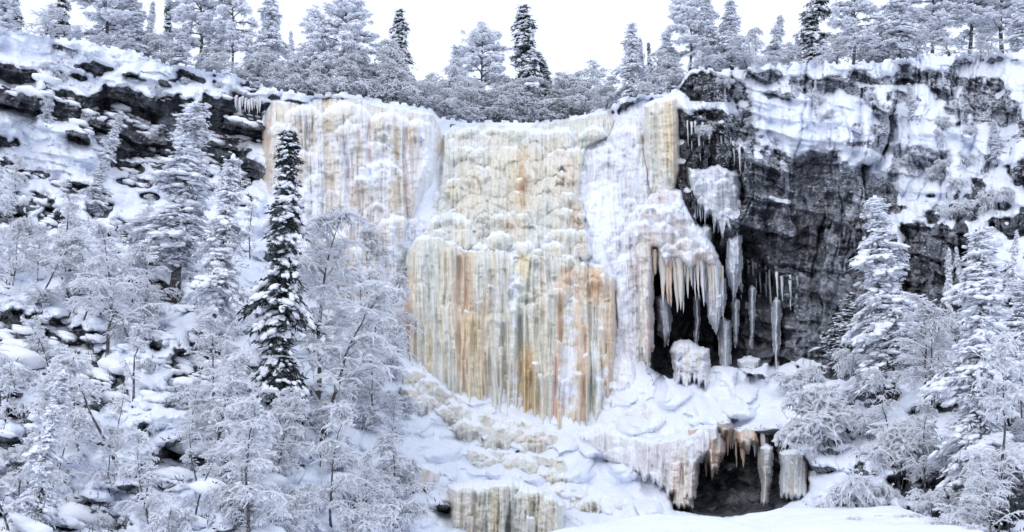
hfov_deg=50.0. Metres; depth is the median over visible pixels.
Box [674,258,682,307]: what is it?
icicle
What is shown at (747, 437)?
ice column
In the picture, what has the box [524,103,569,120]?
frosted birch
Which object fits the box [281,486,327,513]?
frosted birch
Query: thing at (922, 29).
frosted birch
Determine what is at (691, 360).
ice formation
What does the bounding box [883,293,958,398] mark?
frosted birch
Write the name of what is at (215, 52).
frosted birch
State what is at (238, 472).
frosted birch
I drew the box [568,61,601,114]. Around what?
frosted birch
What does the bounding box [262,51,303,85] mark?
frosted birch
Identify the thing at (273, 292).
snowy spruce
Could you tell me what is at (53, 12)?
frosted birch
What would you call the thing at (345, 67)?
frosted birch
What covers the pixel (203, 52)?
frosted birch
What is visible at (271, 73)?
frosted birch
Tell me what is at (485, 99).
frosted birch
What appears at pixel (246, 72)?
frosted birch
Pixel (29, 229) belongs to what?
frosted birch
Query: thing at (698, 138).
icicle
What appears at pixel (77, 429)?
frosted birch
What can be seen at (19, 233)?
frosted birch
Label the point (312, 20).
snowy pine
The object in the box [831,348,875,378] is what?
frosted birch
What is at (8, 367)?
frosted birch
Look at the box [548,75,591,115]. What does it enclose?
frosted birch
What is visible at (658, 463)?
ice wing
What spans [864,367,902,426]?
frosted birch
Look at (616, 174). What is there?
ice apron
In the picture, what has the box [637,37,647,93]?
snowy spruce
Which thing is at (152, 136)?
frosted birch
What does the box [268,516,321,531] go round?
frosted birch
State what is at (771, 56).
frosted birch
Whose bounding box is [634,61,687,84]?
frosted birch
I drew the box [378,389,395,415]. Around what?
frosted birch
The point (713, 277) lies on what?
icicle
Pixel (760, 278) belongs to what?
icicle
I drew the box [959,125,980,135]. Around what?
frosted birch
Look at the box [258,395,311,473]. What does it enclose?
frosted birch
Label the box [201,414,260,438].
frosted birch
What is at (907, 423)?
frosted birch
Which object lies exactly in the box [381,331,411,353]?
frosted birch
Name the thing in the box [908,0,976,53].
snowy pine
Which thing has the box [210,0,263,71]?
snowy pine
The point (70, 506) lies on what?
snow cushions
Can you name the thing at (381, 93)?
frosted birch
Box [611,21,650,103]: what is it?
snowy spruce
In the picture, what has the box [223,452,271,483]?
frosted birch
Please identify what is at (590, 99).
frosted birch
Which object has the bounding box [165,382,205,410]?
frosted birch
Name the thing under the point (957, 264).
snowy spruce
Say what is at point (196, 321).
frosted birch
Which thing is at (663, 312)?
ice column
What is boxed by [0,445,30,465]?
frosted birch
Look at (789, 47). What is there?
frosted birch
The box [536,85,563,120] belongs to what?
frosted birch
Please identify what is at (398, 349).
frosted birch
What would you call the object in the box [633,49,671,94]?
frosted birch
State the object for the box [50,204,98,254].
frosted birch
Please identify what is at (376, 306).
frosted birch
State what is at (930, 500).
frosted birch
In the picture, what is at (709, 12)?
snowy spruce
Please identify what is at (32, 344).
frosted birch
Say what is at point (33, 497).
frosted birch
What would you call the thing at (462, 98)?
frosted birch
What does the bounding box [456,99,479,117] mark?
frosted birch
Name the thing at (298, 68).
frosted birch
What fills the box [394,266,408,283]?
frosted birch
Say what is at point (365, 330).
frosted birch
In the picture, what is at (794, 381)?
frosted birch
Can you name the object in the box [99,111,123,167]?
snowy spruce
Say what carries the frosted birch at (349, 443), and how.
on the hillside terrain
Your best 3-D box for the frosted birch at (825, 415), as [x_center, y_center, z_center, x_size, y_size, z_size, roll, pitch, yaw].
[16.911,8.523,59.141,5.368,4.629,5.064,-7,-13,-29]
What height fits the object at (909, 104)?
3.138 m
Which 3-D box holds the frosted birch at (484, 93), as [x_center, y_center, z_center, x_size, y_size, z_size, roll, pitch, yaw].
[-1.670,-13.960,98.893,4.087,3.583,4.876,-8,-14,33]
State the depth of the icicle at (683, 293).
84.43 m
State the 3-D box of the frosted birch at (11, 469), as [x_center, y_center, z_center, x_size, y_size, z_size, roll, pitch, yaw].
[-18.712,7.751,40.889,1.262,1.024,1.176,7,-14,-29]
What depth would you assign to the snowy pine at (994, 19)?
91.76 m
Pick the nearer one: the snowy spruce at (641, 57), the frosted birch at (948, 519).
the frosted birch at (948, 519)
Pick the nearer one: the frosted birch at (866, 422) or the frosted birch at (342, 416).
the frosted birch at (342, 416)
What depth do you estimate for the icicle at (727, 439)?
68.91 m
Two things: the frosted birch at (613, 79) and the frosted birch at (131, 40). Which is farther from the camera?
the frosted birch at (613, 79)
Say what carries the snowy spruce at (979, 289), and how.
on the hillside terrain
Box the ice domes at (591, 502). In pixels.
[543,481,631,514]
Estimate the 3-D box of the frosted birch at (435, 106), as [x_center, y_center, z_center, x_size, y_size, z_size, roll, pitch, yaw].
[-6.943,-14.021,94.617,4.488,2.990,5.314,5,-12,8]
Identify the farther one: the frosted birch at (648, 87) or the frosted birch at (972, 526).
the frosted birch at (648, 87)
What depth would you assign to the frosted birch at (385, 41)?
92.05 m
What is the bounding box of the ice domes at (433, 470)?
[411,461,440,491]
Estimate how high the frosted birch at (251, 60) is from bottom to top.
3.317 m
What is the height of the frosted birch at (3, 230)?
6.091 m
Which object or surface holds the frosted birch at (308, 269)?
on the hillside terrain
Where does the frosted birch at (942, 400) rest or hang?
on the hillside terrain
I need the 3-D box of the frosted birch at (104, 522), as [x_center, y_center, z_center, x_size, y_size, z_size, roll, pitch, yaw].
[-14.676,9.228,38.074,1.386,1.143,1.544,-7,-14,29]
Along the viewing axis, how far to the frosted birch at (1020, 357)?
45.77 m
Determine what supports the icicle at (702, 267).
hanging from the ice tongue
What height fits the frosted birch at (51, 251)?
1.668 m
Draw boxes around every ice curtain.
[261,93,442,333]
[403,234,616,429]
[446,476,565,531]
[688,164,740,237]
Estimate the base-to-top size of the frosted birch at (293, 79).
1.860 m
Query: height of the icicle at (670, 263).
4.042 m
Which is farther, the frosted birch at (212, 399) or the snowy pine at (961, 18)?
the snowy pine at (961, 18)
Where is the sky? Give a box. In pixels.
[0,0,1016,117]
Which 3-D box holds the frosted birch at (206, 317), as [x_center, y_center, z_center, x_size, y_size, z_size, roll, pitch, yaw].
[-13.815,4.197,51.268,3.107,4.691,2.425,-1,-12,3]
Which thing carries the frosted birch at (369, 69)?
on the hillside terrain
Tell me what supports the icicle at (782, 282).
hanging from the hillside terrain
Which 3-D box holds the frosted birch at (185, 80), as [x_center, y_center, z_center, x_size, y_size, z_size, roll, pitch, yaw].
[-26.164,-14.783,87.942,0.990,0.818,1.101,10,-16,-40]
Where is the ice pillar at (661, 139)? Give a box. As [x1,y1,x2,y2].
[643,95,679,192]
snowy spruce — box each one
[0,369,72,529]
[12,0,24,30]
[38,94,53,122]
[46,0,71,40]
[76,161,113,217]
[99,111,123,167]
[111,0,159,53]
[113,101,220,303]
[144,0,155,59]
[160,1,174,62]
[164,23,192,65]
[185,153,252,352]
[236,125,326,429]
[243,28,254,81]
[252,0,289,90]
[287,30,299,91]
[388,8,419,100]
[438,44,467,114]
[510,3,552,121]
[537,58,560,119]
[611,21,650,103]
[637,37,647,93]
[646,41,653,84]
[648,31,684,93]
[685,0,728,71]
[707,0,753,71]
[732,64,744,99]
[760,15,785,65]
[785,0,832,63]
[794,33,802,61]
[803,292,860,370]
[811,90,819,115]
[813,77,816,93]
[834,195,954,403]
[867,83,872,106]
[872,0,924,59]
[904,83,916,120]
[916,224,1023,498]
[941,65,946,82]
[942,247,954,316]
[953,247,964,283]
[985,219,993,261]
[986,120,1006,166]
[988,277,1023,422]
[998,0,1023,52]
[1001,230,1019,306]
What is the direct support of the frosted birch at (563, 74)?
on the hillside terrain
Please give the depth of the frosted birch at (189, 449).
42.52 m
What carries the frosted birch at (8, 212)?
on the hillside terrain
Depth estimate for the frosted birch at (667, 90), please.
93.08 m
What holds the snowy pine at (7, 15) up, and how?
on the hillside terrain
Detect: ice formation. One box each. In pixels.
[669,339,710,390]
[694,124,715,138]
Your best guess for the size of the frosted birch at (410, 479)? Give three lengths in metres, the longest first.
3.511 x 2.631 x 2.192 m
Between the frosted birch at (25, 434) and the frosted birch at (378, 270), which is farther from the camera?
the frosted birch at (378, 270)
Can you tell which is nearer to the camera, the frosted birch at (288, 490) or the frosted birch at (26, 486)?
the frosted birch at (26, 486)
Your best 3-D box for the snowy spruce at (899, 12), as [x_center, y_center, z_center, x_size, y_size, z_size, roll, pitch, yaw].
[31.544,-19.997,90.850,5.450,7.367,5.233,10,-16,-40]
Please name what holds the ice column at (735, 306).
on the hillside terrain
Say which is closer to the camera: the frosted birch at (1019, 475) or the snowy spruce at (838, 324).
the frosted birch at (1019, 475)
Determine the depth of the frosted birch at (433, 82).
92.21 m
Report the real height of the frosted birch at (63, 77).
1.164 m
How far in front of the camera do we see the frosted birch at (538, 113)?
98.41 m
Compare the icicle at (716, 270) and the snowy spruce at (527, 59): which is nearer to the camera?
the icicle at (716, 270)
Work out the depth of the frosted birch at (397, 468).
55.32 m
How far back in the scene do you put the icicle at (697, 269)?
83.71 m
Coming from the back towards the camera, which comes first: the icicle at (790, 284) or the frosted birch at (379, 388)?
the icicle at (790, 284)
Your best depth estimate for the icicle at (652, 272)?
84.65 m
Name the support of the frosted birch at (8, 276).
on the hillside terrain
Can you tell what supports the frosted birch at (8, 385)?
on the hillside terrain
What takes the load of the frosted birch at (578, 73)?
on the hillside terrain
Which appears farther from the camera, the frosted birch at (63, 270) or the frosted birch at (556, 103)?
the frosted birch at (556, 103)
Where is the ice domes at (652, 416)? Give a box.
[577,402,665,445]
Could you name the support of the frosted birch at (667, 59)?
on the hillside terrain
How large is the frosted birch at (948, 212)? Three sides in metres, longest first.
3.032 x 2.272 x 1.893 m
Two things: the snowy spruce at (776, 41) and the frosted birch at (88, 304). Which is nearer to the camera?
the frosted birch at (88, 304)
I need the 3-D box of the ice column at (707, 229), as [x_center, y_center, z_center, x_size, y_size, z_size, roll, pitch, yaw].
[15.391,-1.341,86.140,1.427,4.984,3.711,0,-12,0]
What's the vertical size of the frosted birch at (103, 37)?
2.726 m
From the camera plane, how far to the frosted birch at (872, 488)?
46.50 m
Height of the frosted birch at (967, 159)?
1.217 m
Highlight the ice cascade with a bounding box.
[423,109,614,261]
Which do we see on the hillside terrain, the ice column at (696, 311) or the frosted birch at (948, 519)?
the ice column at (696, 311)
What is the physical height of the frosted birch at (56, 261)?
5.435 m
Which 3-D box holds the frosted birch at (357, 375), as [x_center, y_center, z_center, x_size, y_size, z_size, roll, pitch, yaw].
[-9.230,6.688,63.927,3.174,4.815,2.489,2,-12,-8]
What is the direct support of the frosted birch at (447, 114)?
on the hillside terrain
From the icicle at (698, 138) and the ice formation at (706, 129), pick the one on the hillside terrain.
the ice formation at (706, 129)
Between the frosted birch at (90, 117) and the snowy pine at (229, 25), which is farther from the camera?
the snowy pine at (229, 25)
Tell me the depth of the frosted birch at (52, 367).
48.64 m
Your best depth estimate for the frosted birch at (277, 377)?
53.55 m
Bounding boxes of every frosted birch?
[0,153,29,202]
[0,162,33,257]
[0,187,18,224]
[0,216,44,285]
[0,233,83,318]
[0,238,20,282]
[0,240,14,284]
[0,343,39,405]
[0,355,27,422]
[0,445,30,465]
[0,462,44,530]
[0,464,27,475]
[0,475,35,496]
[0,486,11,501]
[1,424,29,448]
[1,426,37,512]
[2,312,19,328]
[3,365,40,395]
[6,216,42,235]
[6,224,59,280]
[8,3,86,38]
[14,407,97,503]
[20,318,56,372]
[21,249,57,265]
[22,336,54,358]
[24,287,59,308]
[24,375,75,446]
[31,315,46,352]
[33,345,104,463]
[37,63,51,70]
[39,97,54,108]
[40,349,149,474]
[46,236,74,300]
[48,361,65,409]
[50,66,68,81]
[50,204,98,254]
[52,180,84,279]
[53,254,80,297]
[53,338,67,355]
[56,199,88,237]
[57,227,118,315]
[59,276,85,296]
[62,217,174,357]
[63,48,77,58]
[71,515,115,531]
[77,424,132,489]
[80,114,96,123]
[80,272,102,320]
[91,31,150,54]
[92,384,132,474]
[101,311,159,343]
[107,37,137,49]
[109,243,183,301]
[113,427,177,524]
[114,286,159,309]
[115,322,157,407]
[130,301,167,319]
[131,194,155,229]
[133,503,157,523]
[135,116,150,125]
[135,358,159,373]
[137,448,159,495]
[140,36,191,61]
[141,31,192,64]
[141,504,200,531]
[142,132,157,140]
[143,351,282,445]
[148,84,165,100]
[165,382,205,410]
[169,448,226,514]
[173,377,211,441]
[178,415,200,480]
[180,45,238,78]
[180,77,192,83]
[184,307,252,398]
[184,413,213,430]
[189,46,239,71]
[193,306,225,354]
[193,458,206,465]
[198,397,239,428]
[199,485,231,515]
[201,394,296,531]
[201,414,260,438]
[202,438,249,466]
[210,420,264,442]
[211,483,286,526]
[213,79,224,88]
[216,423,292,530]
[217,48,295,80]
[220,345,241,396]
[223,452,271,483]
[224,50,264,80]
[224,302,237,327]
[226,206,395,416]
[231,66,258,81]
[236,142,250,150]
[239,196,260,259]
[247,62,284,87]
[247,66,296,92]
[247,279,414,456]
[252,386,314,474]
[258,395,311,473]
[260,406,278,422]
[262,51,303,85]
[263,61,314,86]
[263,364,289,398]
[267,396,324,475]
[268,61,311,93]
[268,77,295,90]
[268,77,297,90]
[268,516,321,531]
[270,491,327,525]
[278,53,333,95]
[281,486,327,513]
[291,53,352,86]
[294,59,358,94]
[294,400,373,527]
[296,72,334,95]
[296,250,339,302]
[297,69,318,95]
[302,399,343,466]
[309,39,376,96]
[318,449,361,472]
[320,58,373,95]
[324,312,353,330]
[325,436,357,452]
[325,499,401,531]
[327,269,351,299]
[329,238,354,285]
[332,341,379,410]
[333,474,395,508]
[334,281,357,299]
[335,288,419,365]
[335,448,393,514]
[340,269,391,360]
[341,43,383,94]
[341,300,384,379]
[342,374,391,398]
[344,340,392,414]
[346,66,390,97]
[346,69,380,97]
[349,60,381,96]
[352,262,386,281]
[352,404,387,430]
[358,269,418,326]
[359,224,396,277]
[360,62,387,101]
[362,432,449,507]
[363,67,394,102]
[363,391,422,457]
[364,63,391,97]
[366,253,373,260]
[367,38,419,99]
[368,66,426,104]
[369,54,400,102]
[369,474,404,502]
[370,497,432,531]
[372,45,417,101]
[374,272,425,339]
[377,331,400,345]
[377,456,426,490]
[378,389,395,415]
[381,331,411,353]
[382,356,404,374]
[387,67,430,107]
[387,463,407,483]
[388,366,403,382]
[391,395,424,419]
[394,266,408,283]
[402,71,442,107]
[407,79,432,108]
[412,84,450,110]
[416,57,477,116]
[422,83,461,115]
[435,110,455,118]
[436,99,480,121]
[437,85,467,119]
[439,79,483,116]
[453,108,486,120]
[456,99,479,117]
[460,76,497,115]
[463,95,492,117]
[463,111,484,122]
[469,88,520,122]
[477,104,515,120]
[478,76,536,119]
[480,80,516,121]
[484,77,538,120]
[489,81,526,121]
[489,86,525,122]
[502,81,531,122]
[513,75,552,122]
[515,105,551,121]
[520,95,557,121]
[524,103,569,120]
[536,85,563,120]
[542,83,570,118]
[543,77,592,118]
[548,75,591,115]
[551,80,588,117]
[555,70,586,101]
[560,75,609,113]
[567,70,593,111]
[567,83,595,114]
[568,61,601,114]
[582,81,613,110]
[586,59,611,109]
[589,75,619,109]
[590,85,621,112]
[606,93,618,110]
[624,81,669,97]
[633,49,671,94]
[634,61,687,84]
[639,56,685,91]
[655,54,686,88]
[658,77,682,92]
[683,38,722,70]
[688,57,711,68]
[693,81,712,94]
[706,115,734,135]
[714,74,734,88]
[717,30,756,69]
[726,36,760,68]
[736,142,750,150]
[743,116,752,129]
[744,26,765,65]
[749,51,783,66]
[756,61,764,67]
[764,364,827,395]
[770,137,778,145]
[771,381,864,457]
[772,41,803,65]
[773,57,803,64]
[777,155,803,167]
[805,31,874,63]
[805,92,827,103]
[813,45,851,63]
[813,471,901,507]
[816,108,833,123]
[821,144,834,157]
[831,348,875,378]
[840,476,880,499]
[841,39,899,62]
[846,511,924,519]
[847,411,887,440]
[848,417,947,490]
[850,46,888,63]
[863,403,891,434]
[864,29,902,62]
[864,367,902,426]
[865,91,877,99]
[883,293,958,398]
[886,419,916,426]
[895,399,949,490]
[895,451,948,486]
[898,305,958,406]
[904,486,955,515]
[908,23,930,56]
[911,317,956,375]
[914,29,981,58]
[922,165,945,182]
[923,503,1001,531]
[928,393,949,407]
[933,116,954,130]
[933,198,975,221]
[933,512,981,526]
[934,128,946,146]
[934,157,951,171]
[935,311,973,360]
[944,177,974,192]
[947,485,1010,518]
[957,149,976,164]
[957,448,1023,531]
[958,329,1023,530]
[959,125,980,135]
[962,523,987,531]
[965,461,1004,521]
[971,26,1008,53]
[972,34,990,62]
[975,190,995,214]
[986,186,1016,208]
[989,352,1023,434]
[1003,459,1023,490]
[1008,418,1023,442]
[1009,392,1023,424]
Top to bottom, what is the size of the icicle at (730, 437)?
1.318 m
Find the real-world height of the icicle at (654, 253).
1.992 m
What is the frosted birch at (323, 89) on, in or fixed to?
on the hillside terrain
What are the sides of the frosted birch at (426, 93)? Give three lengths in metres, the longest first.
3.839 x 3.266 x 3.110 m
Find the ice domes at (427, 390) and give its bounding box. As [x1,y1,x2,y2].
[399,367,557,453]
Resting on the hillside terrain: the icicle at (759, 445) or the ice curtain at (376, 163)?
the ice curtain at (376, 163)
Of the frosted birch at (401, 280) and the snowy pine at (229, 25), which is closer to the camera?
the frosted birch at (401, 280)
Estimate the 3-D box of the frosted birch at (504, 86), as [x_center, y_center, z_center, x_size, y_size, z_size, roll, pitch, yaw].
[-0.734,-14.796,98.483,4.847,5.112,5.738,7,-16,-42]
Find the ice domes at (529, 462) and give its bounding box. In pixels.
[465,447,567,483]
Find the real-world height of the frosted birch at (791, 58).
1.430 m
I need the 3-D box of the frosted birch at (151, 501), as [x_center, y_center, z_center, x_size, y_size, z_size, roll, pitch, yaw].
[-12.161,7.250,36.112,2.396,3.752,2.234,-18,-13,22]
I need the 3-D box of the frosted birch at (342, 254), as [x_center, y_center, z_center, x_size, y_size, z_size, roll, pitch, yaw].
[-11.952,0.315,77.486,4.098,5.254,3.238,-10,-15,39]
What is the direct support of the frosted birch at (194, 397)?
on the hillside terrain
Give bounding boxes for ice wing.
[586,424,718,500]
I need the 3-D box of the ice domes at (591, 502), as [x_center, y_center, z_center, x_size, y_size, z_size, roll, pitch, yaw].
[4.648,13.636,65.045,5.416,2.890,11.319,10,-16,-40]
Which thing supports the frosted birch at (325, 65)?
on the hillside terrain
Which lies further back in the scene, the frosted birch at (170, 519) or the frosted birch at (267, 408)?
the frosted birch at (267, 408)
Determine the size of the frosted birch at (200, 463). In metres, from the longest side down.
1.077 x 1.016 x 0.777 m
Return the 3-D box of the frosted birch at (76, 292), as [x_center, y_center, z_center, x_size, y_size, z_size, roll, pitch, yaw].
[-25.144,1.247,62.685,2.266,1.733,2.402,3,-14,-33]
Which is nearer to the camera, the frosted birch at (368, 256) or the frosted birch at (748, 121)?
the frosted birch at (368, 256)
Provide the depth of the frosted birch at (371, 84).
90.64 m
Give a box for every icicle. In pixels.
[652,247,653,286]
[652,249,656,273]
[659,255,665,303]
[665,264,669,301]
[668,257,672,304]
[672,257,678,311]
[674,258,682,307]
[682,269,684,312]
[686,266,689,295]
[688,430,695,434]
[689,267,692,285]
[693,265,695,300]
[696,260,699,294]
[697,127,700,160]
[699,259,705,303]
[705,266,706,289]
[707,264,711,295]
[707,264,712,313]
[710,264,714,310]
[714,264,719,322]
[719,264,722,280]
[721,267,723,320]
[725,432,729,455]
[729,428,733,448]
[731,141,734,165]
[732,431,733,448]
[734,432,736,466]
[738,147,740,171]
[741,447,744,467]
[746,259,749,288]
[753,443,756,456]
[756,440,760,477]
[758,264,760,290]
[761,433,765,444]
[764,265,767,289]
[768,270,771,307]
[768,275,770,303]
[775,272,777,299]
[780,276,783,300]
[788,275,791,308]
[795,275,797,308]
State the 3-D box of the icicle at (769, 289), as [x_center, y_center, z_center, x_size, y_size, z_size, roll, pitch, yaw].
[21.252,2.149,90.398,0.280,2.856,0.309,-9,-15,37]
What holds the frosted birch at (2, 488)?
on the hillside terrain
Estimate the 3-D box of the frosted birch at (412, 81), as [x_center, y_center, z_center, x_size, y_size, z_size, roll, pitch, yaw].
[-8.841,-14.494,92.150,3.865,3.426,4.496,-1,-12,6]
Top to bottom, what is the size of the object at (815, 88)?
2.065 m
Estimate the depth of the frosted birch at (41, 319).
53.66 m
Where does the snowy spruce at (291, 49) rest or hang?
on the hillside terrain
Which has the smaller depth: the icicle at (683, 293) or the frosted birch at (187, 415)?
the frosted birch at (187, 415)
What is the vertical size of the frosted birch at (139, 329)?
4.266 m
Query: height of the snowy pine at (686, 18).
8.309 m
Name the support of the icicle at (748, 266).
hanging from the hillside terrain
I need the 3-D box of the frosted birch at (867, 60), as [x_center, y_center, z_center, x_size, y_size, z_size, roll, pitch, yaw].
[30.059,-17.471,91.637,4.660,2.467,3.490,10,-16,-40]
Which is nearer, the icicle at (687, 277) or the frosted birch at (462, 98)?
the icicle at (687, 277)
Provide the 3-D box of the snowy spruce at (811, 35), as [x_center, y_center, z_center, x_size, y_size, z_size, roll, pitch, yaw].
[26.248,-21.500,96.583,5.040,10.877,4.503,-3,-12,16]
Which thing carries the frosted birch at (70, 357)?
on the hillside terrain
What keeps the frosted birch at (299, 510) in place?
on the hillside terrain
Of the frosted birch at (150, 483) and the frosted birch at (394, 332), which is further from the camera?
the frosted birch at (394, 332)
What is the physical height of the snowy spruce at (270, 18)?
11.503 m
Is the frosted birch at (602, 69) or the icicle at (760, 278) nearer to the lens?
the icicle at (760, 278)
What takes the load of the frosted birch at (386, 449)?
on the hillside terrain
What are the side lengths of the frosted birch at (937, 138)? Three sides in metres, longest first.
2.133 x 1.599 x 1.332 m
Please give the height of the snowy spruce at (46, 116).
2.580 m
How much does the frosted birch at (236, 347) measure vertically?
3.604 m
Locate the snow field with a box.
[551,506,982,531]
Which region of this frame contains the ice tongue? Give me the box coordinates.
[631,189,720,367]
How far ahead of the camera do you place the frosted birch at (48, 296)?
59.26 m
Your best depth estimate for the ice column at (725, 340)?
84.56 m
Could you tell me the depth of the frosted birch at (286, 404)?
46.90 m
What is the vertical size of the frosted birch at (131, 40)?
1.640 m
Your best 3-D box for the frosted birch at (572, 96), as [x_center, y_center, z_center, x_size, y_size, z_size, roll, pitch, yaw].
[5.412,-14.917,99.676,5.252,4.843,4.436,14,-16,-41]
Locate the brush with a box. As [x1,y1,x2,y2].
[0,76,1023,531]
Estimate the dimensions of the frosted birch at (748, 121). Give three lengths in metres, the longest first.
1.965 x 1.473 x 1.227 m
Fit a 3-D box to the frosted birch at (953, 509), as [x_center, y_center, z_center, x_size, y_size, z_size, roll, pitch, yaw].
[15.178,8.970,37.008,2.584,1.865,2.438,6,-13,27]
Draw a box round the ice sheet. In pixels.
[303,95,648,416]
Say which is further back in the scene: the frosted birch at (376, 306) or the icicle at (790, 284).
the icicle at (790, 284)
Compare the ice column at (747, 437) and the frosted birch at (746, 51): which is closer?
the ice column at (747, 437)
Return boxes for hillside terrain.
[0,27,1023,531]
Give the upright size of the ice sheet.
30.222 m
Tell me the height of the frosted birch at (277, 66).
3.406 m
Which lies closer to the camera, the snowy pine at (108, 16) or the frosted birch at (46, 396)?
the frosted birch at (46, 396)
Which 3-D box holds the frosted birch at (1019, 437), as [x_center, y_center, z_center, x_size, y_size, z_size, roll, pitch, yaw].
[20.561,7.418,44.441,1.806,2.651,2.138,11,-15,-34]
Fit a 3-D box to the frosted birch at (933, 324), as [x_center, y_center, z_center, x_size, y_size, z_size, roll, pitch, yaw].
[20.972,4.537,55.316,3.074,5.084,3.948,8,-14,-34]
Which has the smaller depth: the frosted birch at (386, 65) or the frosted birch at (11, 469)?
the frosted birch at (11, 469)
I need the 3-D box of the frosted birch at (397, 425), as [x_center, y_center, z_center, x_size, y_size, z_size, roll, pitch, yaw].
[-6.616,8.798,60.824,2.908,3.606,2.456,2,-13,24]
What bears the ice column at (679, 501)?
on the hillside terrain
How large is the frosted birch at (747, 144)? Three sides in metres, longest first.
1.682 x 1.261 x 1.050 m
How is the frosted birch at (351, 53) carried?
on the hillside terrain
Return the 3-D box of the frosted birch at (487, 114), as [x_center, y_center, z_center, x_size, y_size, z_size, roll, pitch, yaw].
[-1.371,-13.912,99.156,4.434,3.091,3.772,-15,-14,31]
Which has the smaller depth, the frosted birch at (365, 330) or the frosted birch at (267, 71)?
the frosted birch at (365, 330)
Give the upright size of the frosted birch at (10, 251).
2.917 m
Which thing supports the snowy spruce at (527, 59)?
on the hillside terrain
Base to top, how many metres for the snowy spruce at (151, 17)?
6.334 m
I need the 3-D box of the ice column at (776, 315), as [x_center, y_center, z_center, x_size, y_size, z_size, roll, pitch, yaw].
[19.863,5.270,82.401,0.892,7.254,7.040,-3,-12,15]
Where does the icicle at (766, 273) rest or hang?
hanging from the hillside terrain
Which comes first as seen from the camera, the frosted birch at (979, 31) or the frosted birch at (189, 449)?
the frosted birch at (189, 449)
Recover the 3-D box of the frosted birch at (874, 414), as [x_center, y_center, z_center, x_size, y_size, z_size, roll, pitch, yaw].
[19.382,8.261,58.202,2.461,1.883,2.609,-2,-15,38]
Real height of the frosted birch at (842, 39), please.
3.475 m
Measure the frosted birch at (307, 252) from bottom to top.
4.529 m
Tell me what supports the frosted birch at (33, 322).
on the hillside terrain
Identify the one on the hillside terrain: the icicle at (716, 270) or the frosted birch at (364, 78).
the frosted birch at (364, 78)
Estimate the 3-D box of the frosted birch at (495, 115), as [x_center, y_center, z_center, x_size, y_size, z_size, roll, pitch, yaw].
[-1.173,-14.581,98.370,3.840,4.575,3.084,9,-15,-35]
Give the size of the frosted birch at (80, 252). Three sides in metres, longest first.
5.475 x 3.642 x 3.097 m
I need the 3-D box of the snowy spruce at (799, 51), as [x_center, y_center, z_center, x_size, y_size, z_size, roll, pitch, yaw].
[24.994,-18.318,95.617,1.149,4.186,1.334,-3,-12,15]
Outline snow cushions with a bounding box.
[0,73,304,531]
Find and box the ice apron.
[584,115,650,363]
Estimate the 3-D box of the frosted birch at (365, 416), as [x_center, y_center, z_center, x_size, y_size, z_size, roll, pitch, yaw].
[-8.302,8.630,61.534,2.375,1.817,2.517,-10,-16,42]
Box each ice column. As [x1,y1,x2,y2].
[655,293,671,346]
[672,463,693,509]
[693,293,700,344]
[701,224,712,240]
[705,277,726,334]
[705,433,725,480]
[717,420,730,438]
[718,317,731,366]
[725,235,743,301]
[731,297,739,347]
[733,424,759,454]
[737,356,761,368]
[748,285,756,349]
[758,442,773,505]
[771,297,781,370]
[779,448,808,499]
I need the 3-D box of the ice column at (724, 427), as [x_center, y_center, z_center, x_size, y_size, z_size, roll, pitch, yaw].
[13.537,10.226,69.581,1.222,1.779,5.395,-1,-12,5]
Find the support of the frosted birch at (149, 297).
on the hillside terrain
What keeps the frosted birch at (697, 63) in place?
on the hillside terrain
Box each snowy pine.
[0,0,22,31]
[66,0,146,44]
[160,0,243,54]
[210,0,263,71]
[295,7,332,94]
[308,0,381,74]
[445,21,512,103]
[664,0,717,70]
[826,0,893,74]
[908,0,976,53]
[924,0,1015,55]
[966,0,1020,53]
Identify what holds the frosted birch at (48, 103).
on the hillside terrain
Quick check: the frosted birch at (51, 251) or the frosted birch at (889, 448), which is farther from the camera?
the frosted birch at (51, 251)
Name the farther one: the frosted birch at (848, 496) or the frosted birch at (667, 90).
the frosted birch at (667, 90)
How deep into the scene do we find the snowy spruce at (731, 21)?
94.64 m
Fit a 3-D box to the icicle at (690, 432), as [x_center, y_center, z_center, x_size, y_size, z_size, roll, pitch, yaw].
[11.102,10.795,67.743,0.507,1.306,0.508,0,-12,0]
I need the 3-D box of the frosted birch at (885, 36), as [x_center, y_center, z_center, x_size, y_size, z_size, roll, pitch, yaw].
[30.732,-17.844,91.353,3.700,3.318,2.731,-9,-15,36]
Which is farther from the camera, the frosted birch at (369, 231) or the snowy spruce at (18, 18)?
the snowy spruce at (18, 18)
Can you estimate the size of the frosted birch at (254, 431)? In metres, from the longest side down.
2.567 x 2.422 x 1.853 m
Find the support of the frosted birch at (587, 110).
on the hillside terrain
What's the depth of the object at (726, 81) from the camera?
89.54 m
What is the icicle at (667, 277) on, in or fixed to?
hanging from the ice tongue
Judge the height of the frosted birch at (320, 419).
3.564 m
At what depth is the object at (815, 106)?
87.66 m
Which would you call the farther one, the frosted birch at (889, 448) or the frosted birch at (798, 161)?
the frosted birch at (798, 161)
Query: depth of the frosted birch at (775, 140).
88.26 m
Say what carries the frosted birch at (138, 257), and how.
on the hillside terrain

